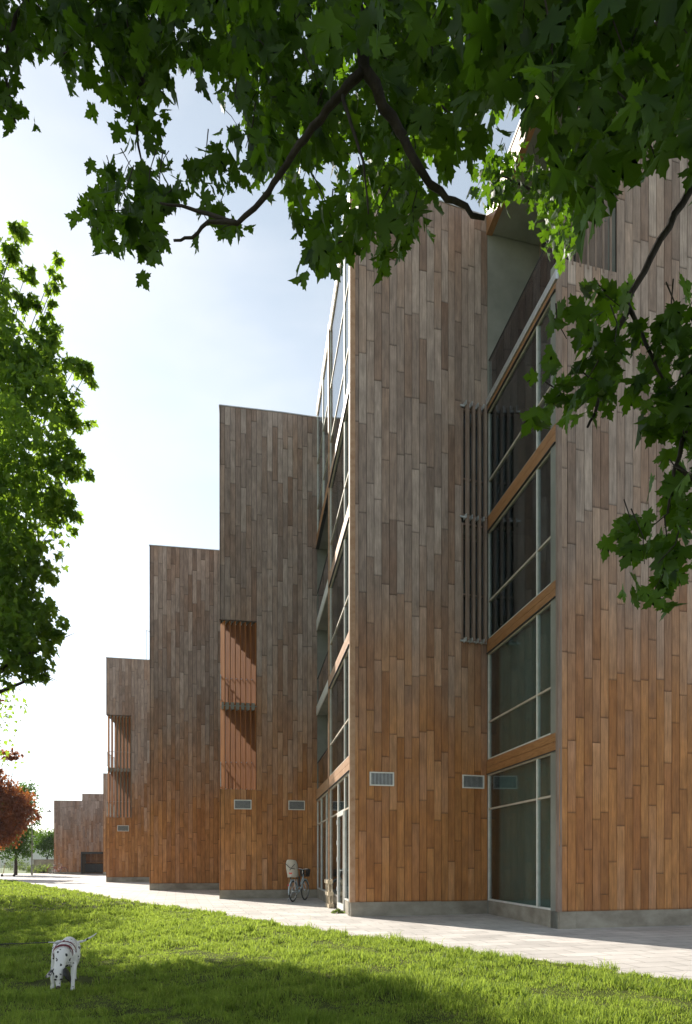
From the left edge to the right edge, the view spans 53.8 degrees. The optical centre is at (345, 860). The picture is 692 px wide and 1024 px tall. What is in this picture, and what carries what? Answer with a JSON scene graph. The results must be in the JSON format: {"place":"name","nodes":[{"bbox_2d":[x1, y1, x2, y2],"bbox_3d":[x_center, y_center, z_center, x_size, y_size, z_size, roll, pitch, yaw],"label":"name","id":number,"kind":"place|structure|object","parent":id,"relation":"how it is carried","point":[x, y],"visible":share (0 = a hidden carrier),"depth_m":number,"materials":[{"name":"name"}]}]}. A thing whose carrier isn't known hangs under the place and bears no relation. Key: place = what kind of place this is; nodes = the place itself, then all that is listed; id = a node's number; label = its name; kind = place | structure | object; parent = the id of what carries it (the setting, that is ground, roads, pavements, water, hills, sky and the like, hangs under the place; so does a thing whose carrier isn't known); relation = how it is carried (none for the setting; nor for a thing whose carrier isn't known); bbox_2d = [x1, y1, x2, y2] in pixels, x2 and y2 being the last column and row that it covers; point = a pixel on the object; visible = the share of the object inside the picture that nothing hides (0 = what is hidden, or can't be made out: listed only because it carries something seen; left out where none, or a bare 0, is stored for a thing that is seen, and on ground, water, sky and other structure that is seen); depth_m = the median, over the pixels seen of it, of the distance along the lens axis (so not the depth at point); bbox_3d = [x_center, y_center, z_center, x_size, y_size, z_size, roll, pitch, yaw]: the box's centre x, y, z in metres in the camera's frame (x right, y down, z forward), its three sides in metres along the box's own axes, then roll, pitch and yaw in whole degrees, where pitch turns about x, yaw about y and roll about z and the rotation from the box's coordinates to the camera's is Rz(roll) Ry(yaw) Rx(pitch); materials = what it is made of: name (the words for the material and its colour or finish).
{"place":"outdoors","nodes":[
{"label":"outdoors","id":0,"kind":"place"},
{"bbox_2d":[0,867,29,872],"bbox_3d":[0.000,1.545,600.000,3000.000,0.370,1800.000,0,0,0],"label":"ground","id":1,"kind":"structure","parent":0,"point":[9,871],"depth_m":84.75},
{"bbox_2d":[1,860,25,870],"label":"shrub","id":2,"kind":"object","parent":1,"relation":"on","point":[10,865],"visible":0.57,"depth_m":87.73,"materials":[{"name":"green plant"}]},
{"bbox_2d":[0,859,30,872],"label":"wire fence","id":3,"kind":"object","parent":1,"relation":"on","point":[13,863],"visible":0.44,"depth_m":75.99,"materials":[{"name":"metal"}]},
{"bbox_2d":[0,699,41,851],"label":"copper maple","id":4,"kind":"object","parent":1,"relation":"on","point":[14,805],"visible":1,"depth_m":49.68,"materials":[{"name":"red plant"}]},
{"bbox_2d":[0,780,44,874],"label":"round tree","id":5,"kind":"object","parent":1,"relation":"on","point":[21,850],"visible":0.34,"depth_m":61.75,"materials":[{"name":"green plant"}]},
{"bbox_2d":[18,862,30,870],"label":"shrub","id":6,"kind":"object","parent":1,"relation":"on","point":[22,867],"visible":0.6,"depth_m":77.80,"materials":[{"name":"green plant"}]},
{"bbox_2d":[25,866,42,872],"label":"shrub","id":7,"kind":"object","parent":1,"relation":"on","point":[28,870],"visible":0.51,"depth_m":73.78,"materials":[{"name":"green plant"}]},
{"bbox_2d":[16,828,53,835],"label":"woodland","id":8,"kind":"object","parent":1,"relation":"on","point":[36,831],"depth_m":152.38,"materials":[{"name":"green plant"}]},
{"bbox_2d":[30,828,53,858],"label":"round tree","id":9,"kind":"object","parent":1,"relation":"on","point":[45,841],"visible":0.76,"depth_m":79.58,"materials":[{"name":"green plant"}]},
{"bbox_2d":[33,863,52,872],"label":"shrub","id":10,"kind":"object","parent":1,"relation":"on","point":[45,869],"visible":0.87,"depth_m":70.96,"materials":[{"name":"green plant"}]},
{"bbox_2d":[33,859,53,872],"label":"wall","id":11,"kind":"structure","parent":1,"relation":"on","point":[38,862],"depth_m":73.88,"materials":[{"name":"concrete"}]},
{"bbox_2d":[0,220,99,693],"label":"maple tree","id":12,"kind":"object","parent":1,"relation":"on","point":[26,624],"visible":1,"depth_m":13.09,"materials":[{"name":"green plant"}]},
{"bbox_2d":[0,836,53,866],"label":"distant building","id":13,"kind":"structure","parent":0,"point":[36,856],"depth_m":136.00,"materials":[{"name":"grey concrete"}]},
{"bbox_2d":[0,0,654,832],"label":"sky","id":14,"kind":"structure","parent":0,"point":[224,324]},
{"bbox_2d":[0,873,691,979],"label":"pavement","id":15,"kind":"structure","parent":0,"point":[656,951],"depth_m":13.17,"materials":[{"name":"grey concrete"}]},
{"bbox_2d":[0,863,14,876],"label":"electric scooter","id":16,"kind":"object","parent":15,"relation":"on","point":[2,875],"visible":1,"depth_m":56.18,"materials":[{"name":"white metal"}]},
{"bbox_2d":[31,821,32,874],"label":"lamp pole","id":17,"kind":"object","parent":15,"relation":"on","point":[31,850],"visible":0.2,"depth_m":61.95,"materials":[{"name":"metal"}]},
{"bbox_2d":[47,863,67,873],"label":"bicycle","id":18,"kind":"object","parent":15,"relation":"on","point":[57,869],"visible":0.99,"depth_m":66.31,"materials":[{"name":"black metal"}]},
{"bbox_2d":[54,794,102,873],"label":"building wing","id":19,"kind":"structure","parent":15,"relation":"on","point":[78,837],"depth_m":68.29,"materials":[{"name":"brown wood"}]},
{"bbox_2d":[85,863,95,872],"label":"waste bin","id":20,"kind":"object","parent":15,"relation":"on","point":[90,868],"visible":0.99,"depth_m":69.32,"materials":[{"name":"black metal"}]},
{"bbox_2d":[96,864,102,872],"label":"waste bin","id":21,"kind":"object","parent":15,"relation":"on","point":[99,868],"visible":0.53,"depth_m":69.42,"materials":[{"name":"black metal"}]},
{"bbox_2d":[103,773,113,875],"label":"tower block","id":22,"kind":"structure","parent":15,"relation":"on","point":[105,788],"depth_m":60.74,"materials":[{"name":"brown wood"}]},
{"bbox_2d":[106,630,149,881],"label":"building wing","id":23,"kind":"structure","parent":15,"relation":"on","point":[128,715],"depth_m":42.34,"materials":[{"name":"brown wood"}]},
{"bbox_2d":[149,544,220,889],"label":"building wing","id":24,"kind":"structure","parent":15,"relation":"on","point":[184,753],"depth_m":30.86,"materials":[{"name":"brown wood"}]},
{"bbox_2d":[219,404,327,898],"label":"building wing","id":25,"kind":"structure","parent":15,"relation":"on","point":[273,726],"depth_m":23.97,"materials":[{"name":"brown wood"}]},
{"bbox_2d":[285,860,310,901],"bbox_3d":[-1.553,0.652,22.457,0.598,1.364,1.842,0,0,18],"label":"bicycle","id":26,"kind":"object","parent":15,"relation":"on","point":[292,868],"visible":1,"depth_m":22.00,"materials":[{"name":"black metal"}]},
{"bbox_2d":[324,879,333,907],"bbox_3d":[-0.476,0.927,19.356,0.193,0.804,0.780,0,0,-8],"label":"wooden pallet","id":27,"kind":"object","parent":15,"relation":"on","point":[329,893],"visible":1,"depth_m":19.04,"materials":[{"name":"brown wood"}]},
{"bbox_2d":[331,909,344,913],"bbox_3d":[-0.186,1.283,17.198,0.383,0.158,0.218,0,0,-19],"label":"weed","id":28,"kind":"object","parent":15,"relation":"on","point":[337,910],"visible":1,"depth_m":17.18,"materials":[{"name":"green plant"}]},
{"bbox_2d":[316,182,538,916],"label":"building wing","id":29,"kind":"structure","parent":15,"relation":"on","point":[402,538],"depth_m":16.62,"materials":[{"name":"smooth concrete"},{"name":"cedar"},{"name":"glass"}]},
{"bbox_2d":[317,791,327,890],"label":"window","id":30,"kind":"structure","parent":29,"relation":"in","point":[322,803],"depth_m":22.73,"materials":[{"name":"clear glass"}]},
{"bbox_2d":[317,347,327,531],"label":"window","id":31,"kind":"structure","parent":29,"relation":"in","point":[322,415],"depth_m":22.63,"materials":[{"name":"clear glass"}]},
{"bbox_2d":[330,782,337,895],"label":"window","id":32,"kind":"structure","parent":29,"relation":"in","point":[334,790],"depth_m":19.74,"materials":[{"name":"clear glass"}]},
{"bbox_2d":[330,651,347,774],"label":"window","id":33,"kind":"structure","parent":29,"relation":"in","point":[339,687],"depth_m":18.43,"materials":[{"name":"clear glass"}]},
{"bbox_2d":[330,527,347,673],"bbox_3d":[-0.159,-6.825,18.323,0.072,2.690,4.182,0,0,-8],"label":"window","id":34,"kind":"structure","parent":29,"relation":"in","point":[339,584],"depth_m":18.43,"materials":[{"name":"clear glass"}]},
{"bbox_2d":[330,406,347,568],"bbox_3d":[-0.159,-9.840,18.323,0.072,2.620,4.182,0,0,-8],"label":"window","id":35,"kind":"structure","parent":29,"relation":"in","point":[339,482],"depth_m":18.43,"materials":[{"name":"clear glass"}]},
{"bbox_2d":[330,226,347,468],"bbox_3d":[-0.159,-13.640,18.323,0.072,4.340,4.182,0,0,-8],"label":"window","id":36,"kind":"structure","parent":29,"relation":"in","point":[339,322],"depth_m":18.56,"materials":[{"name":"clear glass"}]},
{"bbox_2d":[336,811,344,910],"bbox_3d":[-0.156,0.005,17.914,0.141,2.530,1.249,0,0,-8],"label":"door","id":37,"kind":"structure","parent":29,"relation":"in","point":[340,816],"depth_m":18.14,"materials":[{"name":"clear glass"}]},
{"bbox_2d":[338,777,343,812],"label":"window","id":38,"kind":"structure","parent":29,"relation":"in","point":[341,783],"depth_m":18.03,"materials":[{"name":"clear glass"}]},
{"bbox_2d":[344,774,347,900],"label":"window","id":39,"kind":"structure","parent":29,"relation":"in","point":[346,776],"depth_m":17.10,"materials":[{"name":"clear glass"}]},
{"bbox_2d":[461,522,482,639],"bbox_3d":[3.143,-6.900,16.979,0.670,2.860,0.128,0,0,-18],"label":"window","id":40,"kind":"structure","parent":29,"relation":"in","point":[462,524],"depth_m":16.89,"materials":[{"name":"glass"}]},
{"bbox_2d":[461,408,482,518],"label":"window","id":41,"kind":"structure","parent":29,"relation":"in","point":[462,409],"depth_m":16.93,"materials":[{"name":"glass"}]},
{"bbox_2d":[486,65,691,928],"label":"building wing","id":42,"kind":"structure","parent":15,"relation":"on","point":[589,767],"depth_m":13.78,"materials":[{"name":"brown wood"}]},
{"bbox_2d":[488,753,550,909],"bbox_3d":[3.853,-0.580,15.163,0.072,3.140,3.726,0,0,-9],"label":"window","id":43,"kind":"structure","parent":42,"relation":"in","point":[519,796],"depth_m":15.05,"materials":[{"name":"clear glass"}]},
{"bbox_2d":[488,602,550,759],"bbox_3d":[3.853,-3.825,15.163,0.072,2.650,3.726,0,0,-9],"label":"window","id":44,"kind":"structure","parent":42,"relation":"in","point":[519,668],"depth_m":15.05,"materials":[{"name":"clear glass"}]},
{"bbox_2d":[488,450,550,638],"bbox_3d":[3.853,-6.825,15.163,0.072,2.690,3.726,0,0,-9],"label":"window","id":45,"kind":"structure","parent":42,"relation":"in","point":[519,542],"depth_m":15.05,"materials":[{"name":"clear glass"}]},
{"bbox_2d":[488,301,550,515],"bbox_3d":[3.853,-9.840,15.163,0.072,2.620,3.726,0,0,-9],"label":"window","id":46,"kind":"structure","parent":42,"relation":"in","point":[508,454],"depth_m":15.38,"materials":[{"name":"clear glass"}]},
{"bbox_2d":[539,229,548,256],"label":"window","id":47,"kind":"structure","parent":42,"relation":"in","point":[542,245],"depth_m":17.14,"materials":[{"name":"glass"}]},
{"bbox_2d":[549,212,578,262],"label":"window","id":48,"kind":"structure","parent":42,"relation":"in","point":[576,256],"depth_m":14.81,"materials":[{"name":"glass"}]},
{"bbox_2d":[0,878,691,1023],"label":"lawn","id":49,"kind":"structure","parent":0,"point":[82,979],"depth_m":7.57,"materials":[{"name":"green plant"}]},
{"bbox_2d":[0,657,29,768],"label":"maple tree","id":50,"kind":"object","parent":49,"relation":"on","point":[10,707],"visible":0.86,"depth_m":28.55,"materials":[{"name":"green plant"}]},
{"bbox_2d":[45,933,96,989],"bbox_3d":[-3.341,1.202,8.095,0.455,0.561,1.182,0,0,-6],"label":"dog","id":51,"kind":"object","parent":49,"relation":"on","point":[66,952],"visible":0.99,"depth_m":7.79},
{"bbox_2d":[0,941,60,944],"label":"leash","id":52,"kind":"object","parent":51,"relation":"attached to","point":[31,943],"visible":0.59,"depth_m":7.96,"materials":[{"name":"red plastic"}]},
{"bbox_2d":[0,0,691,621],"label":"maple tree","id":53,"kind":"object","parent":49,"relation":"on","point":[416,74],"visible":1,"depth_m":3.40,"materials":[{"name":"green plant"}]}
]}

